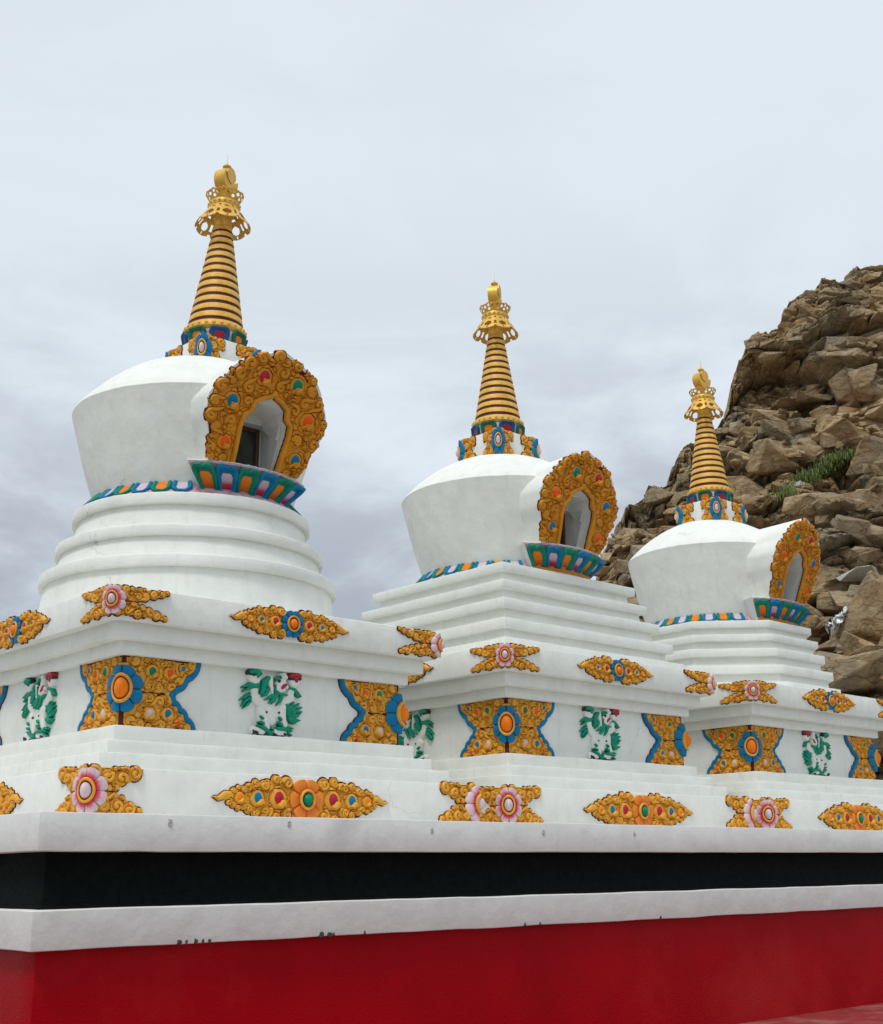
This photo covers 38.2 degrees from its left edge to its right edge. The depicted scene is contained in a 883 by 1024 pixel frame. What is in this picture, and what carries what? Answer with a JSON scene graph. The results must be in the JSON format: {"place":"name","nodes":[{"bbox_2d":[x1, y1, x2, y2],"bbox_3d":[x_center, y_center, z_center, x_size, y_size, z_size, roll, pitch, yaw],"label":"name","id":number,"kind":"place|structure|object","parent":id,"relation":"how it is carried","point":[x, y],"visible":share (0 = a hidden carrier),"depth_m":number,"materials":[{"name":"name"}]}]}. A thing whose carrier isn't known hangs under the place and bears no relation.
{"place":"outdoors","nodes":[
{"label":"outdoors","id":0,"kind":"place"},
{"bbox_2d":[0,811,882,1023],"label":"terrace plinth","id":1,"kind":"structure","parent":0,"point":[123,918],"depth_m":10.67,"materials":[{"name":"red paint"}]},
{"bbox_2d":[0,159,484,821],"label":"stupa","id":2,"kind":"object","parent":1,"relation":"on","point":[182,641],"visible":0.98,"depth_m":11.66,"materials":[{"name":"white paint"}]},
{"bbox_2d":[235,426,259,467],"bbox_3d":[-2.020,-0.611,12.620,0.486,0.516,0.040,13,-21,-40],"label":"niche window","id":3,"kind":"structure","parent":2,"relation":"in","point":[248,450],"depth_m":12.72,"materials":[{"name":"black glass"}]},
{"bbox_2d":[362,280,757,827],"bbox_3d":[0.758,0.310,16.064,4.177,7.300,4.177,13,-21,-40],"label":"stupa","id":4,"kind":"object","parent":1,"relation":"on","point":[551,685],"visible":0.73,"depth_m":14.63,"materials":[{"name":"white paint"}]},
{"bbox_2d":[560,515,565,544],"bbox_3d":[1.320,0.238,15.446,0.486,0.516,0.040,13,-21,-40],"label":"niche window","id":5,"kind":"structure","parent":4,"relation":"in","point":[563,539],"depth_m":15.57,"materials":[{"name":"brown glass"}]},
{"bbox_2d":[628,364,882,829],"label":"stupa","id":6,"kind":"object","parent":1,"relation":"on","point":[781,733],"visible":0.66,"depth_m":17.54,"materials":[{"name":"white paint"}]},
{"bbox_2d":[0,0,882,621],"label":"sky","id":7,"kind":"structure","parent":0,"point":[647,188],"materials":[{"name":"grey"}]},
{"bbox_2d":[594,265,882,779],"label":"hillside","id":8,"kind":"structure","parent":0,"point":[794,402],"depth_m":37.93,"materials":[{"name":"brown stone"}]},
{"bbox_2d":[644,485,673,504],"bbox_3d":[6.631,-0.472,38.937,0.776,0.524,0.726,3,-16,-12],"label":"boulder","id":9,"kind":"object","parent":8,"relation":"on","point":[654,494],"visible":0.97,"depth_m":38.66,"materials":[{"name":"brown stone"}]},
{"bbox_2d":[759,479,811,502],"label":"grass","id":10,"kind":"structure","parent":8,"relation":"on","point":[781,491],"depth_m":35.11,"materials":[{"name":"green plant"}]},
{"bbox_2d":[794,480,802,487],"bbox_3d":[9.946,-0.746,35.606,0.271,0.226,0.226,-3,-16,10],"label":"stone","id":11,"kind":"object","parent":8,"relation":"on","point":[798,483],"visible":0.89,"depth_m":35.53,"materials":[{"name":"white stone"}]},
{"bbox_2d":[823,606,848,636],"bbox_3d":[9.535,2.594,30.512,0.876,0.737,0.397,-2,-16,4],"label":"crumpled sheet","id":12,"kind":"object","parent":8,"relation":"on","point":[834,624],"visible":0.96,"depth_m":30.49,"materials":[{"name":"silver metal"}]},
{"bbox_2d":[820,649,882,695],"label":"boulder","id":13,"kind":"object","parent":8,"relation":"on","point":[857,674],"visible":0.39,"depth_m":27.89,"materials":[{"name":"brown stone"}]},
{"bbox_2d":[836,565,877,581],"bbox_3d":[10.359,1.509,31.388,1.128,0.392,0.727,3,-16,-14],"label":"stone","id":14,"kind":"object","parent":8,"relation":"on","point":[857,574],"visible":0.78,"depth_m":31.22,"materials":[{"name":"grey stone"}]},
{"bbox_2d":[835,571,882,641],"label":"boulder","id":15,"kind":"object","parent":8,"relation":"on","point":[863,619],"visible":0.88,"depth_m":29.99,"materials":[{"name":"brown stone"}]},
{"bbox_2d":[841,363,877,397],"bbox_3d":[12.438,-3.860,37.971,0.867,0.927,0.995,4,-16,-17],"label":"boulder","id":16,"kind":"object","parent":8,"relation":"on","point":[860,380],"visible":1,"depth_m":37.68,"materials":[{"name":"brown stone"}]},
{"bbox_2d":[739,1003,882,1023],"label":"floor","id":17,"kind":"structure","parent":0,"point":[869,1014],"depth_m":13.55,"materials":[{"name":"red paint"}]},
{"bbox_2d":[788,446,855,485],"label":"grass","id":18,"kind":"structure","parent":0,"point":[837,461],"depth_m":36.27,"materials":[{"name":"green plant"}]}
]}

